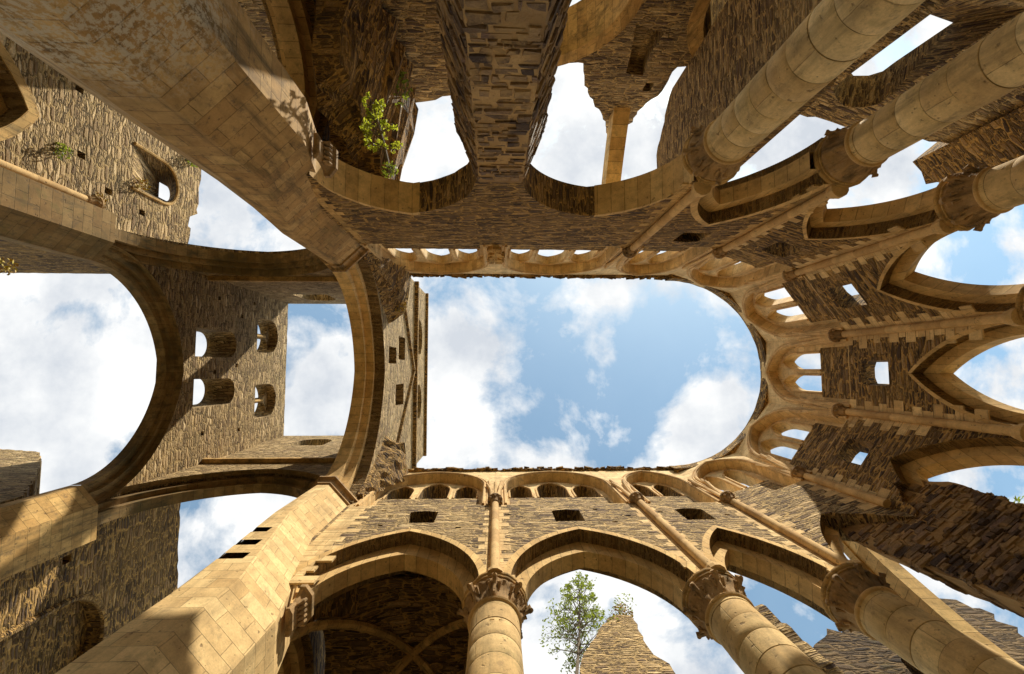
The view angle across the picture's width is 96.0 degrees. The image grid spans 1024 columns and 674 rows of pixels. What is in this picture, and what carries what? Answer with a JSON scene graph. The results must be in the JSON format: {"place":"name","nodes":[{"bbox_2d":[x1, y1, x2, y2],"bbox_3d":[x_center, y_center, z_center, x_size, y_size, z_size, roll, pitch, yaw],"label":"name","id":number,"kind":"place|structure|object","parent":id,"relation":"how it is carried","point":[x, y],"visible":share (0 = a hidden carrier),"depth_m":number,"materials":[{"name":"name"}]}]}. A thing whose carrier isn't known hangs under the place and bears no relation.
{"place":"outdoors","nodes":[
{"label":"outdoors","id":0,"kind":"place"},
{"bbox_2d":[0,0,1023,673],"label":"sky","id":1,"kind":"structure","parent":0,"point":[552,372],"materials":[{"name":"blue"}]},
{"bbox_2d":[580,615,674,673],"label":"gable fragment","id":2,"kind":"object","parent":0,"point":[619,646],"visible":1,"depth_m":13.99,"materials":[{"name":"stone"}]},
{"bbox_2d":[539,571,620,673],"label":"sapling tree","id":3,"kind":"object","parent":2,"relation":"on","point":[580,612],"visible":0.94,"depth_m":17.26,"materials":[{"name":"green plant"}]},
{"bbox_2d":[611,593,633,614],"bbox_3d":[4.332,10.499,18.002,0.948,0.818,0.985,0,-94,-2],"label":"wall fern","id":4,"kind":"object","parent":2,"relation":"on","point":[622,602],"depth_m":17.96,"materials":[{"name":"green plant"}]},
{"bbox_2d":[611,603,633,618],"bbox_3d":[4.163,10.444,17.313,0.862,0.747,0.872,34,-94,1],"label":"wall fern","id":5,"kind":"object","parent":2,"relation":"on","point":[622,611],"depth_m":17.32,"materials":[{"name":"yellow plant"}]},
{"bbox_2d":[557,0,727,132],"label":"ambulatory wall","id":6,"kind":"structure","parent":0,"point":[632,55],"depth_m":12.98,"materials":[{"name":"stone"}]},
{"bbox_2d":[602,107,629,183],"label":"flying buttress","id":7,"kind":"structure","parent":6,"relation":"attached to","point":[615,141],"depth_m":16.55,"materials":[{"name":"stone"}]},
{"bbox_2d":[656,0,838,167],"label":"cross wall","id":8,"kind":"structure","parent":6,"relation":"attached to","point":[741,44],"depth_m":11.27,"materials":[{"name":"stone"}]},
{"label":"ground","id":9,"kind":"structure","parent":0,"visible":0},
{"bbox_2d":[0,449,41,503],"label":"nave wall","id":10,"kind":"structure","parent":9,"relation":"on","point":[20,474],"depth_m":15.70,"materials":[{"name":"beige stone"}]},
{"bbox_2d":[0,485,97,579],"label":"crossing pier","id":11,"kind":"structure","parent":9,"relation":"on","point":[37,529],"depth_m":12.16,"materials":[{"name":"stone"}]},
{"bbox_2d":[0,240,109,273],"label":"nave wall","id":12,"kind":"structure","parent":9,"relation":"on","point":[29,259],"depth_m":16.62,"materials":[{"name":"stone"}]},
{"bbox_2d":[0,257,18,275],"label":"wall fern","id":13,"kind":"object","parent":12,"relation":"attached to","point":[5,268],"depth_m":11.32,"materials":[{"name":"yellow plant"}]},
{"bbox_2d":[0,167,115,261],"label":"crossing pier","id":14,"kind":"structure","parent":9,"relation":"on","point":[37,215],"depth_m":12.34,"materials":[{"name":"stone"}]},
{"bbox_2d":[0,503,180,673],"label":"transept wall","id":15,"kind":"structure","parent":9,"relation":"on","point":[59,612],"depth_m":14.07,"materials":[{"name":"stone"}]},
{"bbox_2d":[0,33,200,243],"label":"transept wall","id":16,"kind":"structure","parent":9,"relation":"on","point":[44,107],"depth_m":13.77,"materials":[{"name":"stone"}]},
{"bbox_2d":[53,142,73,160],"bbox_3d":[-12.571,-5.191,12.859,0.535,0.426,0.488,0,-94,-2],"label":"wall fern","id":17,"kind":"object","parent":16,"relation":"attached to","point":[63,147],"depth_m":12.83,"materials":[{"name":"green plant"}]},
{"bbox_2d":[96,192,108,207],"bbox_3d":[-12.585,-4.115,14.031,0.562,0.497,0.589,0,-94,-2],"label":"wall fern","id":18,"kind":"object","parent":16,"relation":"attached to","point":[98,194],"depth_m":14.09,"materials":[{"name":"brown plant"}]},
{"bbox_2d":[134,177,150,191],"bbox_3d":[-12.661,-5.214,15.720,0.557,0.429,0.503,0,-94,-2],"label":"wall fern","id":19,"kind":"object","parent":16,"relation":"attached to","point":[140,181],"depth_m":15.70,"materials":[{"name":"yellow plant"}]},
{"bbox_2d":[0,0,372,271],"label":"crossing pier","id":20,"kind":"structure","parent":9,"relation":"on","point":[210,87],"depth_m":6.07,"materials":[{"name":"stone"}]},
{"bbox_2d":[72,228,428,525],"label":"crossing tower","id":21,"kind":"structure","parent":20,"relation":"on","point":[222,438],"depth_m":18.16,"materials":[{"name":"stone"}]},
{"bbox_2d":[262,0,329,140],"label":"aisle arch","id":22,"kind":"structure","parent":20,"relation":"attached to","point":[291,23],"depth_m":11.12,"materials":[{"name":"stone"}]},
{"bbox_2d":[55,476,357,673],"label":"crossing pier","id":23,"kind":"structure","parent":9,"relation":"on","point":[233,610],"depth_m":7.21,"materials":[{"name":"stone"}]},
{"bbox_2d":[277,620,324,673],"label":"aisle arch","id":24,"kind":"structure","parent":23,"relation":"attached to","point":[304,654],"depth_m":10.84,"materials":[{"name":"stone"}]},
{"bbox_2d":[237,0,276,56],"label":"transept wall","id":25,"kind":"structure","parent":9,"relation":"on","point":[254,10],"depth_m":14.43,"materials":[{"name":"stone"}]},
{"bbox_2d":[381,0,450,102],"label":"aisle wall","id":26,"kind":"structure","parent":9,"relation":"on","point":[418,37],"depth_m":12.47,"materials":[{"name":"stone"}]},
{"bbox_2d":[312,0,417,180],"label":"vault fragment","id":27,"kind":"object","parent":26,"relation":"attached to","point":[358,50],"visible":0.72,"depth_m":10.85,"materials":[{"name":"stone"}]},
{"bbox_2d":[359,92,402,172],"bbox_3d":[-3.038,-4.684,10.761,0.971,2.385,0.780,0,-94,-2],"label":"sapling tree","id":28,"kind":"object","parent":27,"relation":"on","point":[377,110],"visible":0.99,"depth_m":10.46,"materials":[{"name":"green plant"}]},
{"bbox_2d":[393,71,413,107],"bbox_3d":[-3.165,-6.628,12.314,1.027,0.868,0.998,0,-94,-2],"label":"wall fern","id":29,"kind":"object","parent":27,"relation":"attached to","point":[402,73],"depth_m":12.27,"materials":[{"name":"green plant"}]},
{"bbox_2d":[457,571,533,673],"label":"column","id":30,"kind":"structure","parent":9,"relation":"on","point":[495,610],"depth_m":7.55,"materials":[{"name":"stone"}]},
{"bbox_2d":[290,572,468,673],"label":"aisle vault","id":31,"kind":"object","parent":30,"relation":"on","point":[408,623],"visible":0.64,"depth_m":11.25,"materials":[{"name":"stone"}]},
{"bbox_2d":[435,0,571,182],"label":"rubble pier","id":32,"kind":"structure","parent":9,"relation":"on","point":[502,57],"depth_m":6.26,"materials":[{"name":"stone"}]},
{"bbox_2d":[682,568,825,673],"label":"column","id":33,"kind":"structure","parent":9,"relation":"on","point":[718,607],"depth_m":7.58,"materials":[{"name":"stone"}]},
{"bbox_2d":[755,604,844,673],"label":"cross wall","id":34,"kind":"structure","parent":9,"relation":"on","point":[826,666],"depth_m":12.30,"materials":[{"name":"stone"}]},
{"bbox_2d":[682,0,924,185],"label":"column","id":35,"kind":"structure","parent":9,"relation":"on","point":[826,42],"depth_m":6.56,"materials":[{"name":"stone"}]},
{"bbox_2d":[306,138,848,279],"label":"arcade wall","id":36,"kind":"structure","parent":35,"relation":"on","point":[678,213],"depth_m":11.71,"materials":[{"name":"stone"}]},
{"bbox_2d":[362,252,411,323],"bbox_3d":[-4.494,-1.738,16.759,1.036,3.775,2.201,0,-94,-2],"label":"vault fragment","id":37,"kind":"object","parent":36,"relation":"attached to","point":[392,279],"visible":0.85,"depth_m":17.34,"materials":[{"name":"stone"}]},
{"bbox_2d":[394,302,406,311],"bbox_3d":[-4.392,-1.229,18.137,0.562,0.435,0.538,0,-94,-2],"label":"wall fern","id":38,"kind":"object","parent":37,"relation":"attached to","point":[399,306],"depth_m":18.08,"materials":[{"name":"yellow plant"}]},
{"bbox_2d":[381,161,398,177],"bbox_3d":[-3.009,-4.119,11.321,0.431,0.363,0.465,0,-94,-2],"label":"wall fern","id":39,"kind":"object","parent":36,"relation":"attached to","point":[389,165],"depth_m":11.30,"materials":[{"name":"green plant"}]},
{"bbox_2d":[813,629,915,673],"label":"ruined stump","id":40,"kind":"object","parent":9,"relation":"on","point":[848,652],"visible":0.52,"depth_m":12.32,"materials":[{"name":"beige stone"}]},
{"bbox_2d":[800,0,1023,142],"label":"chapel wall","id":41,"kind":"structure","parent":9,"relation":"on","point":[847,98],"depth_m":10.82,"materials":[{"name":"stone"}]},
{"bbox_2d":[813,12,1023,187],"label":"column","id":42,"kind":"structure","parent":9,"relation":"on","point":[987,69],"depth_m":7.42,"materials":[{"name":"stone"}]},
{"bbox_2d":[821,562,1023,673],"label":"column","id":43,"kind":"structure","parent":9,"relation":"on","point":[861,599],"depth_m":7.57,"materials":[{"name":"stone"}]},
{"bbox_2d":[289,466,868,622],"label":"arcade wall","id":44,"kind":"structure","parent":43,"relation":"on","point":[665,533],"depth_m":11.41,"materials":[{"name":"stone"}]},
{"bbox_2d":[357,436,408,498],"bbox_3d":[-4.488,4.547,16.324,1.049,3.758,1.661,0,-94,-2],"label":"vault fragment","id":45,"kind":"object","parent":44,"relation":"attached to","point":[389,466],"visible":0.87,"depth_m":16.82,"materials":[{"name":"stone"}]},
{"bbox_2d":[842,540,1017,662],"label":"broken arch","id":46,"kind":"structure","parent":9,"relation":"on","point":[904,583],"depth_m":12.28,"materials":[{"name":"stone"}]},
{"bbox_2d":[841,480,1023,617],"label":"rubble pier","id":47,"kind":"structure","parent":9,"relation":"on","point":[965,540],"depth_m":9.36,"materials":[{"name":"stone"}]},
{"bbox_2d":[1008,495,1023,503],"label":"wall fern","id":48,"kind":"object","parent":47,"relation":"on","point":[1016,499],"depth_m":11.81,"materials":[{"name":"green plant"}]},
{"bbox_2d":[901,598,1023,673],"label":"ruined stump","id":49,"kind":"object","parent":9,"relation":"on","point":[1008,639],"visible":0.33,"depth_m":12.44,"materials":[{"name":"beige stone"}]},
{"bbox_2d":[913,105,1023,183],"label":"chapel wall","id":50,"kind":"structure","parent":9,"relation":"on","point":[998,141],"depth_m":11.56,"materials":[{"name":"stone"}]},
{"bbox_2d":[933,155,1023,231],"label":"column","id":51,"kind":"structure","parent":9,"relation":"on","point":[972,197],"depth_m":9.06,"materials":[{"name":"stone"}]},
{"bbox_2d":[1015,286,1023,322],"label":"column","id":52,"kind":"structure","parent":9,"relation":"on","point":[1019,305],"depth_m":9.49,"materials":[{"name":"stone"}]},
{"bbox_3d":[11.240,1.766,4.040,1.408,10.700,1.409,0,-94,-2],"label":"column","id":53,"kind":"object","parent":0,"visible":0},
{"bbox_2d":[665,187,1023,558],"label":"apse wall","id":54,"kind":"structure","parent":53,"relation":"on","point":[926,413],"depth_m":12.46,"materials":[{"name":"stone"}]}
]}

